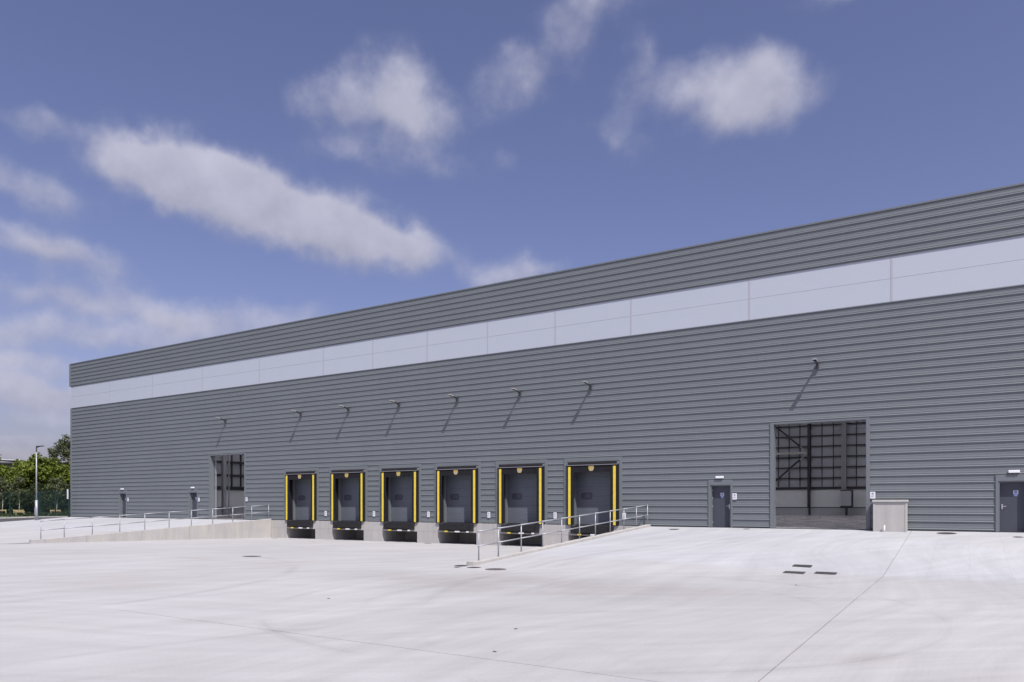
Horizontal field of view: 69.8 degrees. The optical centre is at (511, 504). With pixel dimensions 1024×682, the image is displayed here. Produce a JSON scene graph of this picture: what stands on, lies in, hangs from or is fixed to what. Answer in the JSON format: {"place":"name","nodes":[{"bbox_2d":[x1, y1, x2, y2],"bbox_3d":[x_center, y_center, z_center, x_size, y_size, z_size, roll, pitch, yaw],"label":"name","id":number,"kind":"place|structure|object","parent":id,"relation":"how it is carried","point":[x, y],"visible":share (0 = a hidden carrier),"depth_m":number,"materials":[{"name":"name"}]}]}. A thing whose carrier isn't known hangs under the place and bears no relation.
{"place":"outdoors","nodes":[
{"label":"outdoors","id":0,"kind":"place"},
{"bbox_2d":[0,517,62,521],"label":"road","id":1,"kind":"structure","parent":0,"point":[10,519],"depth_m":67.45,"materials":[{"name":"grey asphalt"}]},
{"bbox_2d":[0,516,67,518],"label":"kerb","id":2,"kind":"structure","parent":1,"relation":"on","point":[32,517],"depth_m":69.71,"materials":[{"name":"concrete"}]},
{"bbox_2d":[39,491,69,516],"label":"metal gate","id":3,"kind":"structure","parent":2,"relation":"on","point":[40,503],"depth_m":69.47,"materials":[{"name":"teal metal"}]},
{"bbox_2d":[0,517,1023,681],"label":"yard","id":4,"kind":"structure","parent":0,"point":[681,604],"depth_m":14.54,"materials":[{"name":"concrete"}]},
{"bbox_2d":[34,446,42,519],"bbox_3d":[-41.345,-1.841,64.151,0.786,6.620,0.269,0,0,4],"label":"street lamp","id":5,"kind":"object","parent":4,"relation":"on","point":[36,509],"visible":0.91,"depth_m":64.14,"materials":[{"name":"grey metal"}]},
{"bbox_2d":[29,519,270,542],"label":"retaining wall","id":6,"kind":"structure","parent":4,"relation":"on","point":[260,528],"depth_m":47.91,"materials":[{"name":"concrete"}]},
{"bbox_2d":[40,505,268,538],"bbox_3d":[-21.851,0.954,46.987,0.109,1.915,15.609,0,0,32],"label":"handrail","id":7,"kind":"object","parent":6,"relation":"on","point":[212,516],"visible":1,"depth_m":45.69,"materials":[{"name":"silver metal"}]},
{"bbox_2d":[485,568,505,569],"bbox_3d":[-0.515,2.056,23.321,0.680,0.020,0.680,0,0,32],"label":"manhole cover","id":8,"kind":"object","parent":4,"relation":"on","point":[495,569],"visible":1,"depth_m":23.18,"materials":[{"name":"grey metal"}]},
{"bbox_2d":[69,183,1023,545],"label":"warehouse","id":9,"kind":"structure","parent":4,"relation":"on","point":[699,371],"depth_m":39.68,"materials":[{"name":"grey metal"}]},
{"bbox_2d":[122,494,125,516],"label":"door","id":10,"kind":"structure","parent":9,"relation":"in","point":[124,495],"depth_m":64.03,"materials":[{"name":"silver metal"}]},
{"bbox_2d":[192,493,196,517],"bbox_3d":[-25.292,0.102,58.771,0.910,2.033,0.057,0,0,32],"label":"door","id":11,"kind":"structure","parent":9,"relation":"in","point":[194,495],"depth_m":58.85,"materials":[{"name":"silver metal"}]},
{"bbox_2d":[287,520,312,528],"bbox_3d":[-14.843,1.407,52.187,2.500,0.545,0.870,0,0,32],"label":"dock leveller","id":12,"kind":"object","parent":9,"relation":"attached to","point":[299,524],"visible":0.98,"depth_m":51.83,"materials":[{"name":"black metal"}]},
{"bbox_2d":[285,471,316,520],"bbox_3d":[-14.816,-0.609,52.232,3.120,3.478,0.805,0,0,32],"label":"dock shelter","id":13,"kind":"object","parent":9,"relation":"attached to","point":[290,477],"visible":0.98,"depth_m":52.09,"materials":[{"name":"rubber"}]},
{"bbox_2d":[293,479,310,519],"bbox_3d":[-14.624,-0.520,52.540,2.940,3.300,0.280,0,0,32],"label":"dock door","id":14,"kind":"structure","parent":9,"relation":"in","point":[301,488],"depth_m":52.93,"materials":[{"name":"grey metal"}]},
{"bbox_2d":[333,521,360,529],"bbox_3d":[-10.975,1.407,49.785,2.500,0.545,0.870,0,0,32],"label":"dock leveller","id":15,"kind":"object","parent":9,"relation":"attached to","point":[347,525],"visible":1,"depth_m":49.41,"materials":[{"name":"black metal"}]},
{"bbox_2d":[330,469,364,521],"bbox_3d":[-10.948,-0.609,49.830,3.120,3.478,0.805,0,0,32],"label":"dock shelter","id":16,"kind":"object","parent":9,"relation":"attached to","point":[336,475],"visible":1,"depth_m":49.59,"materials":[{"name":"rubber"}]},
{"bbox_2d":[338,478,358,520],"bbox_3d":[-10.756,-0.520,50.138,2.940,3.300,0.280,0,0,32],"label":"dock door","id":17,"kind":"structure","parent":9,"relation":"in","point":[348,488],"depth_m":50.54,"materials":[{"name":"grey metal"}]},
{"bbox_2d":[383,522,414,530],"bbox_3d":[-7.107,1.407,47.384,2.500,0.545,0.870,0,0,32],"label":"dock leveller","id":18,"kind":"object","parent":9,"relation":"attached to","point":[391,526],"visible":1,"depth_m":47.02,"materials":[{"name":"black metal"}]},
{"bbox_2d":[381,467,418,521],"bbox_3d":[-7.080,-0.609,47.428,3.120,3.478,0.805,0,0,32],"label":"dock shelter","id":19,"kind":"object","parent":9,"relation":"attached to","point":[386,473],"visible":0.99,"depth_m":47.04,"materials":[{"name":"rubber"}]},
{"bbox_2d":[388,477,411,521],"bbox_3d":[-6.888,-0.520,47.736,2.940,3.300,0.280,0,0,32],"label":"dock door","id":20,"kind":"structure","parent":9,"relation":"in","point":[399,488],"depth_m":48.10,"materials":[{"name":"grey metal"}]},
{"bbox_2d":[439,523,473,532],"bbox_3d":[-3.239,1.407,44.982,2.500,0.545,0.870,0,0,32],"label":"dock leveller","id":21,"kind":"object","parent":9,"relation":"attached to","point":[458,527],"visible":0.99,"depth_m":44.63,"materials":[{"name":"black metal"}]},
{"bbox_2d":[436,465,477,522],"bbox_3d":[-3.212,-0.609,45.026,3.120,3.478,0.805,0,0,32],"label":"dock shelter","id":22,"kind":"object","parent":9,"relation":"attached to","point":[442,472],"visible":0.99,"depth_m":44.77,"materials":[{"name":"rubber"}]},
{"bbox_2d":[444,475,470,522],"bbox_3d":[-3.020,-0.520,45.334,2.940,3.300,0.280,0,0,32],"label":"dock door","id":23,"kind":"structure","parent":9,"relation":"in","point":[457,489],"depth_m":45.65,"materials":[{"name":"grey metal"}]},
{"bbox_2d":[501,524,538,533],"bbox_3d":[0.629,1.407,42.580,2.500,0.545,0.870,0,0,32],"label":"dock leveller","id":24,"kind":"object","parent":9,"relation":"attached to","point":[533,528],"visible":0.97,"depth_m":42.23,"materials":[{"name":"black metal"}]},
{"bbox_2d":[505,473,536,523],"bbox_3d":[0.847,-0.520,42.933,2.940,3.300,0.280,0,0,32],"label":"dock door","id":25,"kind":"structure","parent":9,"relation":"in","point":[520,489],"depth_m":43.23,"materials":[{"name":"grey metal"}]},
{"bbox_2d":[498,463,544,524],"bbox_3d":[0.656,-0.609,42.625,3.120,3.478,0.805,0,0,32],"label":"dock shelter","id":26,"kind":"object","parent":9,"relation":"attached to","point":[538,469],"visible":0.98,"depth_m":42.13,"materials":[{"name":"rubber"}]},
{"bbox_2d":[583,381,591,389],"bbox_3d":[4.088,-6.442,39.701,0.170,0.365,0.840,0,0,32],"label":"wall floodlight","id":27,"kind":"object","parent":9,"relation":"attached to","point":[590,385],"depth_m":39.86,"materials":[{"name":"grey metal"}]},
{"bbox_2d":[571,525,612,535],"bbox_3d":[4.497,1.407,40.178,2.500,0.545,0.870,0,0,32],"label":"dock leveller","id":28,"kind":"object","parent":9,"relation":"attached to","point":[590,530],"visible":0.69,"depth_m":39.88,"materials":[{"name":"black metal"}]},
{"bbox_2d":[574,472,609,524],"bbox_3d":[4.715,-0.520,40.531,2.940,3.300,0.280,0,0,32],"label":"dock door","id":29,"kind":"structure","parent":9,"relation":"in","point":[591,489],"depth_m":40.80,"materials":[{"name":"grey metal"}]},
{"bbox_2d":[566,461,618,525],"bbox_3d":[4.524,-0.609,40.223,3.120,3.478,0.805,0,0,32],"label":"dock shelter","id":30,"kind":"object","parent":9,"relation":"attached to","point":[611,467],"visible":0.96,"depth_m":39.71,"materials":[{"name":"rubber"}]},
{"bbox_2d":[713,486,729,526],"bbox_3d":[10.445,0.102,36.544,0.919,2.033,0.119,0,0,32],"label":"door","id":31,"kind":"structure","parent":9,"relation":"in","point":[721,494],"depth_m":36.56,"materials":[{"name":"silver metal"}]},
{"bbox_2d":[732,493,736,498],"bbox_3d":[10.906,-0.400,35.952,0.210,0.300,0.014,0,0,32],"label":"notice","id":32,"kind":"object","parent":9,"relation":"attached to","point":[734,495],"visible":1,"depth_m":35.95,"materials":[{"name":"white"}]},
{"bbox_2d":[812,358,818,368],"bbox_3d":[13.917,-6.442,33.597,0.170,0.365,0.840,0,0,32],"label":"wall floodlight","id":33,"kind":"object","parent":9,"relation":"attached to","point":[815,360],"depth_m":33.60,"materials":[{"name":"grey metal"}]},
{"bbox_2d":[870,492,874,498],"bbox_3d":[16.089,-0.420,32.734,0.210,0.300,0.014,0,0,32],"label":"notice","id":34,"kind":"object","parent":9,"relation":"attached to","point":[872,495],"visible":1,"depth_m":32.73,"materials":[{"name":"white"}]},
{"bbox_2d":[1000,482,1023,531],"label":"door","id":35,"kind":"structure","parent":9,"relation":"in","point":[1011,493],"depth_m":30.24,"materials":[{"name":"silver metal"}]},
{"bbox_2d":[1008,470,1019,472],"bbox_3d":[20.497,-1.355,29.956,0.390,0.110,0.085,0,0,32],"label":"emergency light","id":36,"kind":"object","parent":9,"relation":"attached to","point":[1013,471],"visible":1,"depth_m":29.92,"materials":[{"name":"white plastic"}]},
{"bbox_2d":[467,524,650,565],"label":"retaining wall","id":37,"kind":"structure","parent":4,"relation":"on","point":[495,558],"depth_m":28.89,"materials":[{"name":"concrete"}]},
{"bbox_2d":[478,505,647,559],"bbox_3d":[2.955,0.954,31.583,0.109,1.915,15.609,0,0,32],"label":"handrail","id":38,"kind":"object","parent":37,"relation":"on","point":[561,530],"visible":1,"depth_m":30.06,"materials":[{"name":"silver metal"}]},
{"bbox_2d":[783,571,805,573],"bbox_3d":[8.417,2.042,21.895,0.580,0.048,0.383,0,4,32],"label":"drain grate","id":39,"kind":"object","parent":4,"relation":"on","point":[795,572],"visible":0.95,"depth_m":21.88,"materials":[{"name":"metal"}]},
{"bbox_2d":[792,564,811,567],"bbox_3d":[9.156,1.943,23.143,0.540,0.048,0.356,0,4,32],"label":"drain grate","id":40,"kind":"object","parent":4,"relation":"on","point":[799,565],"visible":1,"depth_m":23.09,"materials":[{"name":"metal"}]},
{"bbox_2d":[814,571,836,574],"bbox_3d":[9.270,2.042,21.695,0.580,0.048,0.383,0,4,32],"label":"drain grate","id":41,"kind":"object","parent":4,"relation":"on","point":[827,573],"visible":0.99,"depth_m":21.63,"materials":[{"name":"metal"}]},
{"bbox_2d":[872,500,908,531],"bbox_3d":[16.542,0.562,32.099,1.380,1.535,0.590,0,0,32],"label":"concrete enclosure","id":42,"kind":"object","parent":4,"relation":"on","point":[891,515],"visible":0.87,"depth_m":31.90,"materials":[{"name":"beige concrete"}]},
{"bbox_2d":[937,532,956,533],"bbox_3d":[18.122,1.200,30.605,0.740,0.020,0.740,0,5,32],"label":"manhole cover","id":43,"kind":"object","parent":4,"relation":"on","point":[946,533],"visible":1,"depth_m":30.60,"materials":[{"name":"grey metal"}]},
{"bbox_2d":[0,0,1023,461],"label":"sky","id":44,"kind":"structure","parent":0,"point":[172,171],"materials":[{"name":"blue"}]},
{"bbox_2d":[217,514,865,528],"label":"hall floor","id":45,"kind":"structure","parent":0,"point":[827,521],"depth_m":49.20,"materials":[{"name":"grey concrete"}]},
{"bbox_2d":[840,490,852,515],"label":"electrical cabinet","id":46,"kind":"object","parent":45,"relation":"on","point":[846,499],"visible":1,"depth_m":75.91,"materials":[{"name":"grey metal"}]},
{"bbox_3d":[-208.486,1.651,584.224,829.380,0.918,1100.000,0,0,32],"label":"verge","id":47,"kind":"structure","parent":0,"visible":0},
{"bbox_2d":[0,454,8,483],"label":"broadleaf tree","id":48,"kind":"object","parent":47,"relation":"on","point":[2,471],"visible":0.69,"depth_m":87.63,"materials":[{"name":"green plant"}]},
{"bbox_2d":[0,476,11,511],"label":"sapling","id":49,"kind":"object","parent":47,"relation":"on","point":[5,487],"visible":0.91,"depth_m":79.03,"materials":[{"name":"green plant"}]},
{"bbox_2d":[0,486,22,512],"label":"shrub","id":50,"kind":"object","parent":47,"relation":"on","point":[15,506],"visible":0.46,"depth_m":82.25,"materials":[{"name":"green plant"}]},
{"bbox_2d":[0,459,35,487],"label":"broadleaf tree","id":51,"kind":"object","parent":47,"relation":"on","point":[14,464],"visible":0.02,"depth_m":90.05,"materials":[{"name":"green plant"}]},
{"bbox_2d":[10,476,27,512],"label":"sapling","id":52,"kind":"object","parent":47,"relation":"on","point":[19,481],"visible":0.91,"depth_m":77.72,"materials":[{"name":"green plant"}]},
{"bbox_2d":[0,491,38,516],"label":"fence","id":53,"kind":"object","parent":47,"relation":"on","point":[10,503],"visible":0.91,"depth_m":70.08,"materials":[{"name":"teal metal"}]},
{"bbox_2d":[6,481,34,512],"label":"shrub","id":54,"kind":"object","parent":47,"relation":"on","point":[27,487],"visible":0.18,"depth_m":83.31,"materials":[{"name":"green plant"}]},
{"bbox_2d":[4,459,42,486],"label":"broadleaf tree","id":55,"kind":"object","parent":47,"relation":"on","point":[10,473],"visible":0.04,"depth_m":87.02,"materials":[{"name":"green plant"}]},
{"bbox_2d":[0,459,66,507],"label":"distant building","id":56,"kind":"structure","parent":47,"relation":"on","point":[8,462],"depth_m":249.05,"materials":[{"name":"grey metal"}]},
{"bbox_2d":[0,511,67,515],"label":"ground cover","id":57,"kind":"object","parent":47,"relation":"on","point":[44,514],"visible":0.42,"depth_m":74.93,"materials":[{"name":"green plant"}]},
{"bbox_2d":[16,481,56,513],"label":"shrub","id":58,"kind":"object","parent":47,"relation":"on","point":[32,499],"visible":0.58,"depth_m":81.19,"materials":[{"name":"green plant"}]},
{"bbox_2d":[10,452,69,486],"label":"broadleaf tree","id":59,"kind":"object","parent":47,"relation":"on","point":[47,468],"visible":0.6,"depth_m":84.43,"materials":[{"name":"green plant"}]},
{"bbox_2d":[33,484,67,512],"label":"shrub","id":60,"kind":"object","parent":47,"relation":"on","point":[58,506],"visible":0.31,"depth_m":81.96,"materials":[{"name":"green plant"}]},
{"bbox_2d":[46,476,67,511],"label":"sapling","id":61,"kind":"object","parent":47,"relation":"on","point":[50,485],"visible":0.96,"depth_m":75.84,"materials":[{"name":"green plant"}]},
{"bbox_2d":[47,434,69,466],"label":"birch tree","id":62,"kind":"object","parent":47,"relation":"on","point":[55,451],"visible":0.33,"depth_m":100.59,"materials":[{"name":"green plant"}]},
{"bbox_2d":[48,462,69,484],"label":"broadleaf tree","id":63,"kind":"object","parent":47,"relation":"on","point":[65,475],"visible":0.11,"depth_m":85.81,"materials":[{"name":"green plant"}]},
{"bbox_2d":[54,482,69,511],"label":"shrub","id":64,"kind":"object","parent":47,"relation":"on","point":[62,500],"visible":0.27,"depth_m":82.75,"materials":[{"name":"green plant"}]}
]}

